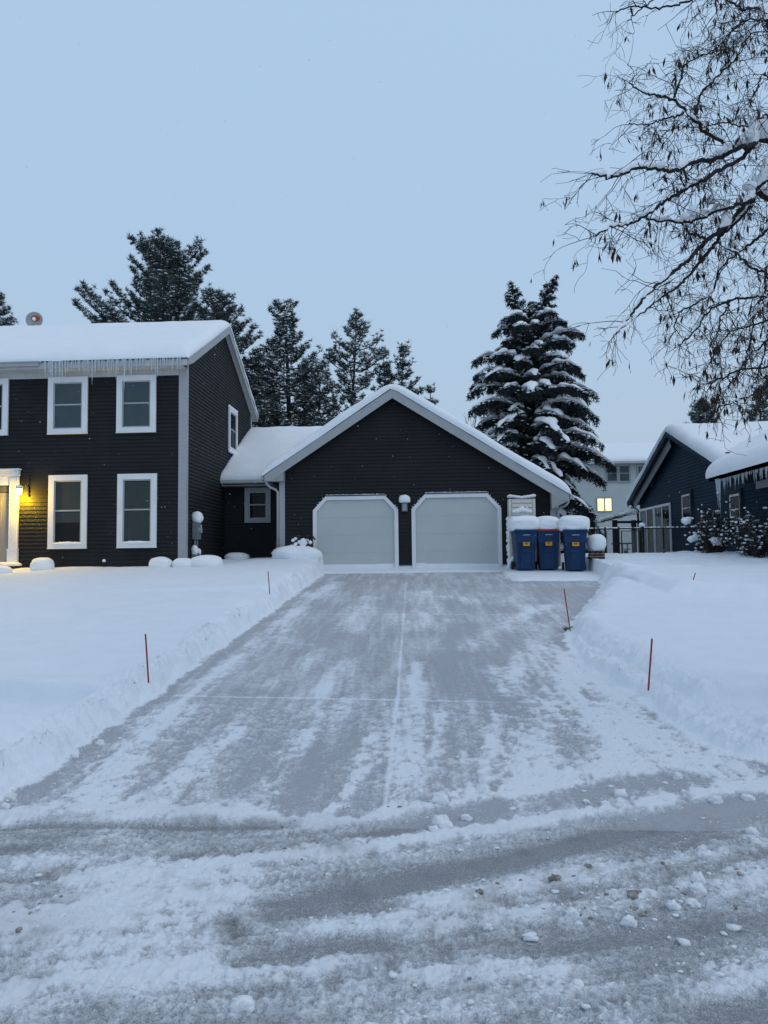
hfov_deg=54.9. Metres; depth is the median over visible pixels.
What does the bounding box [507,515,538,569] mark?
waste cart
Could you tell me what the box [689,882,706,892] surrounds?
snow clod
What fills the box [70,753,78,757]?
snow clod
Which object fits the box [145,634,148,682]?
driveway marker
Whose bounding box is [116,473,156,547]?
window
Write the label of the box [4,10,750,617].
falling snowflakes
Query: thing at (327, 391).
pine tree
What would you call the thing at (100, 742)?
snow clod
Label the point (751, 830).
snow clod
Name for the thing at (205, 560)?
snow covered shrub
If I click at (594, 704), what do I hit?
snow clod
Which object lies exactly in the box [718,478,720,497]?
icicle
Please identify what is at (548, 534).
waste cart
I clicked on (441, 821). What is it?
snow clod
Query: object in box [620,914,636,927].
snow clod
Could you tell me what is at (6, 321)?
pine tree
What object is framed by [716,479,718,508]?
icicle
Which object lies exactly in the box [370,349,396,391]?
pine tree
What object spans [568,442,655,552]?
white house
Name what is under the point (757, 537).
leafy shrub
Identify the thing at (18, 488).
porch lantern
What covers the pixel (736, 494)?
window
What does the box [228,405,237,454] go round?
window
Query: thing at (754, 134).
linden tree
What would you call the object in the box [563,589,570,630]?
driveway marker
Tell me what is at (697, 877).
snow clod
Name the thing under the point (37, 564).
snow covered shrub
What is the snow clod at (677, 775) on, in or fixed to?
on the driveway
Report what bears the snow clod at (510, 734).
on the driveway
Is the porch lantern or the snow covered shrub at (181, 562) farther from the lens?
the porch lantern
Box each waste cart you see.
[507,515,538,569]
[535,516,559,568]
[558,515,589,569]
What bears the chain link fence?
on the ground
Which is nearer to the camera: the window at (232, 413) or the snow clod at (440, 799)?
the snow clod at (440, 799)
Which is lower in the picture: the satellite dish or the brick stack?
the brick stack
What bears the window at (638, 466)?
in the white house at (628, 460)
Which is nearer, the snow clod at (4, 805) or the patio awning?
the snow clod at (4, 805)
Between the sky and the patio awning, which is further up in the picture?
the sky
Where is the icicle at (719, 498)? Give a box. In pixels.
[718,480,720,515]
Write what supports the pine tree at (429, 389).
on the snowy ground
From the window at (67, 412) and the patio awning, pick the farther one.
the patio awning
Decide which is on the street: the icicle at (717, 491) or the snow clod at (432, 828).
the snow clod at (432, 828)
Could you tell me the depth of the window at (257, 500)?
23.37 m
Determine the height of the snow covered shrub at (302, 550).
0.812 m
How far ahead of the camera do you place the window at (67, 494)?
19.81 m
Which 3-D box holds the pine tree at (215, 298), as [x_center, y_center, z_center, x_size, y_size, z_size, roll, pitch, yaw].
[-8.411,-4.491,36.996,7.328,14.270,6.838,-1,-4,3]
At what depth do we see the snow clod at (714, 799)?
4.67 m
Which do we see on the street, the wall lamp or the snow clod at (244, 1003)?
the snow clod at (244, 1003)
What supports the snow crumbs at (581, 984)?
on the street
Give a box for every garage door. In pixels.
[313,494,398,567]
[411,491,502,567]
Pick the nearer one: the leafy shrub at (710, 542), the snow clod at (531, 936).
the snow clod at (531, 936)
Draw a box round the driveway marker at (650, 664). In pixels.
[647,638,652,690]
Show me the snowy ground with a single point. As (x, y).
(73, 666)
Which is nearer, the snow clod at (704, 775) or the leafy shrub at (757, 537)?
the snow clod at (704, 775)
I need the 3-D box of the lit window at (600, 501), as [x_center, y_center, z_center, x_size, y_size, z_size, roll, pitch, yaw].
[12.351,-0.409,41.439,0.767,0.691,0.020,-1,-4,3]
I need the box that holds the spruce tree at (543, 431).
[466,274,617,553]
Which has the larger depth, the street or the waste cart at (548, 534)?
the waste cart at (548, 534)
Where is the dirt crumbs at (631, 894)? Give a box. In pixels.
[9,805,741,1001]
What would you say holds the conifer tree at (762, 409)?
on the ground
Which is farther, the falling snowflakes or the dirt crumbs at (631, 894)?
the falling snowflakes
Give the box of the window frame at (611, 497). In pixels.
[596,497,612,511]
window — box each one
[0,378,8,435]
[47,376,88,434]
[47,475,87,548]
[115,375,156,432]
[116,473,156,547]
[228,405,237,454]
[244,487,270,522]
[597,498,611,510]
[606,465,618,482]
[618,464,630,482]
[637,465,643,476]
[679,489,692,526]
[726,488,742,527]
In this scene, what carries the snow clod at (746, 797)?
on the driveway
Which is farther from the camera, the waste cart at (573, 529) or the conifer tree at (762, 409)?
the conifer tree at (762, 409)
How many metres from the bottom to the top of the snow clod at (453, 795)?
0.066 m
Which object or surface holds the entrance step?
on the snowy ground
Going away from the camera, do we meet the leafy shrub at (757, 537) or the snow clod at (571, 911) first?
the snow clod at (571, 911)
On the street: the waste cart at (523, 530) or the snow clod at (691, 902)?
the snow clod at (691, 902)
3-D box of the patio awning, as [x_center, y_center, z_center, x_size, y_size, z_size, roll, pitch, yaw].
[9.966,1.158,32.701,2.201,2.412,2.759,-1,-4,3]
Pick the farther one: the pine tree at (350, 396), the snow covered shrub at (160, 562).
the pine tree at (350, 396)
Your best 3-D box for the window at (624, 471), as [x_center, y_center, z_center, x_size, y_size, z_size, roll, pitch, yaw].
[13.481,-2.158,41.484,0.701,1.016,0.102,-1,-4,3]
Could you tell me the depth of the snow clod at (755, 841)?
4.07 m
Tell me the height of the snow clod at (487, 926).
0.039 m
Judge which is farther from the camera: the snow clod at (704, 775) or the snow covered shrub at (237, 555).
the snow covered shrub at (237, 555)
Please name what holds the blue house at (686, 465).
on the ground
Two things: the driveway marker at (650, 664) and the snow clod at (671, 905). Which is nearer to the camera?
the snow clod at (671, 905)
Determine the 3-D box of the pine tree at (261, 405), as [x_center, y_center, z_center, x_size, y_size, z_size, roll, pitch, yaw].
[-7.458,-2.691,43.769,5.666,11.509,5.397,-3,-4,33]
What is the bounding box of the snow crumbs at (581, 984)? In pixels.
[3,616,767,1023]
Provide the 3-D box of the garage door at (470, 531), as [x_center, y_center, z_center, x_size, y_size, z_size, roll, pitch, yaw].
[2.052,0.534,20.929,2.530,2.224,0.133,-1,-4,3]
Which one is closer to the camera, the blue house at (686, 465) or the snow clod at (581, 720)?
the snow clod at (581, 720)
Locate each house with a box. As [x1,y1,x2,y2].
[0,320,572,567]
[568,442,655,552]
[626,421,767,552]
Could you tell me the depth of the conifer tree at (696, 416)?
60.63 m
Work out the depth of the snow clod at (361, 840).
4.14 m
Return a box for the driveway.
[0,571,767,830]
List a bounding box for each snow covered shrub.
[0,565,12,572]
[30,558,55,570]
[149,557,172,567]
[172,558,191,566]
[191,555,222,566]
[224,552,249,558]
[271,535,322,559]
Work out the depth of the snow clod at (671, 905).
3.33 m
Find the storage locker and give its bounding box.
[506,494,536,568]
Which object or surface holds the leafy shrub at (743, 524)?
on the ground
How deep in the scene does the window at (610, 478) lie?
41.50 m
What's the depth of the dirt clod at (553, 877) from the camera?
3.62 m
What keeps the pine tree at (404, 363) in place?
on the ground
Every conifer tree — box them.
[686,398,722,422]
[741,384,767,421]
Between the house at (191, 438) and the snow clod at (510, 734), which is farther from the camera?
the house at (191, 438)
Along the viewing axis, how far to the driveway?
6.13 m
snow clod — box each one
[0,802,10,808]
[4,793,16,801]
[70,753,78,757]
[95,739,104,745]
[229,995,254,1012]
[354,838,365,842]
[428,825,438,831]
[431,814,453,828]
[432,793,449,805]
[447,791,459,799]
[460,814,472,820]
[483,922,492,930]
[505,731,519,738]
[521,932,538,941]
[565,907,578,916]
[575,718,585,722]
[588,701,601,706]
[601,800,609,804]
[614,788,627,797]
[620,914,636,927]
[666,899,680,910]
[672,772,682,779]
[685,898,700,907]
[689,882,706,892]
[690,871,705,884]
[700,772,709,777]
[707,795,723,803]
[740,793,755,800]
[745,826,759,834]
[750,837,760,844]
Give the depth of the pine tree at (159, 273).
38.43 m
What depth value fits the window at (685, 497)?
27.72 m
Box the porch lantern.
[15,484,29,496]
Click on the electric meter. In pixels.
(197, 518)
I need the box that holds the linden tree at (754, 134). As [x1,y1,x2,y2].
[530,0,767,455]
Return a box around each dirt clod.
[475,888,482,893]
[547,874,560,881]
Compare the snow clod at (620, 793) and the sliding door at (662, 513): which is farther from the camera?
the sliding door at (662, 513)
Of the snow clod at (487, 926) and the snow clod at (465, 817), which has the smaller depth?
the snow clod at (487, 926)
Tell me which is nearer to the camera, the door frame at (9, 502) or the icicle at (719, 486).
the door frame at (9, 502)
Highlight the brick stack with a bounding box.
[586,534,605,558]
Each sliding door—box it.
[639,506,654,552]
[654,503,671,552]
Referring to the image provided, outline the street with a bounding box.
[0,817,767,1023]
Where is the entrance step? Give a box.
[0,562,21,568]
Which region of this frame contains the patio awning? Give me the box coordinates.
[595,509,641,552]
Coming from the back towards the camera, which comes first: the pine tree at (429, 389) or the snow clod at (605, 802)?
the pine tree at (429, 389)
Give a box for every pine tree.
[0,291,18,325]
[71,227,248,368]
[186,282,284,426]
[247,298,335,426]
[251,377,282,426]
[291,362,345,426]
[303,306,387,424]
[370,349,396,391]
[388,340,424,395]
[421,382,438,405]
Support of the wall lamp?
attached to the house at (191, 438)
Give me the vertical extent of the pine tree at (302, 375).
13.670 m
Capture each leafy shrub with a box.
[679,492,743,552]
[717,503,767,557]
[729,499,757,550]
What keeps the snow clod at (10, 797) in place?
on the driveway
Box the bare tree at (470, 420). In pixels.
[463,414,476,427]
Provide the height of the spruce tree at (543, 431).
12.362 m
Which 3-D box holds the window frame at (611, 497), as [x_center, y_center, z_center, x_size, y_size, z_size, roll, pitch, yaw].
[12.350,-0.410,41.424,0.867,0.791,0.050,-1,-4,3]
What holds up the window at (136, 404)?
in the house at (191, 438)
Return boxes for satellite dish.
[25,312,42,325]
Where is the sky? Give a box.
[0,0,767,443]
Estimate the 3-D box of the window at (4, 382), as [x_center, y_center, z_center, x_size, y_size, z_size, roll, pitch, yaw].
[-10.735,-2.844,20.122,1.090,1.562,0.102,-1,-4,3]
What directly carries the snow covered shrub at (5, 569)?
on the snowy ground
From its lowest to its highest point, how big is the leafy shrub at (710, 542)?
1.885 m
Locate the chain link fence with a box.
[586,523,712,553]
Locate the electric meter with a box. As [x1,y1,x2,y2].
[191,511,203,557]
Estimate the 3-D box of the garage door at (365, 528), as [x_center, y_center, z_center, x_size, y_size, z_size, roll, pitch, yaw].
[-0.808,0.586,21.088,2.440,2.206,0.133,-1,-4,3]
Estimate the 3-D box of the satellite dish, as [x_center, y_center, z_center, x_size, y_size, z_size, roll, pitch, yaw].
[-11.791,-6.274,24.955,0.514,1.068,0.448,-3,-4,31]
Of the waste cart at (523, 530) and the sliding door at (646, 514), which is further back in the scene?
the sliding door at (646, 514)
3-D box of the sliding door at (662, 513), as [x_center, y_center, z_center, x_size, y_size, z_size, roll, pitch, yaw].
[11.478,0.768,30.454,0.051,2.170,2.045,-1,-4,3]
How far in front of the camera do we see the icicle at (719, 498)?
21.70 m
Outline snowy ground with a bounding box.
[0,550,767,797]
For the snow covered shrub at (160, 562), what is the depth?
19.01 m
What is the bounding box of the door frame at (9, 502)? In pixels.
[0,468,21,561]
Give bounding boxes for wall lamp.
[399,495,409,511]

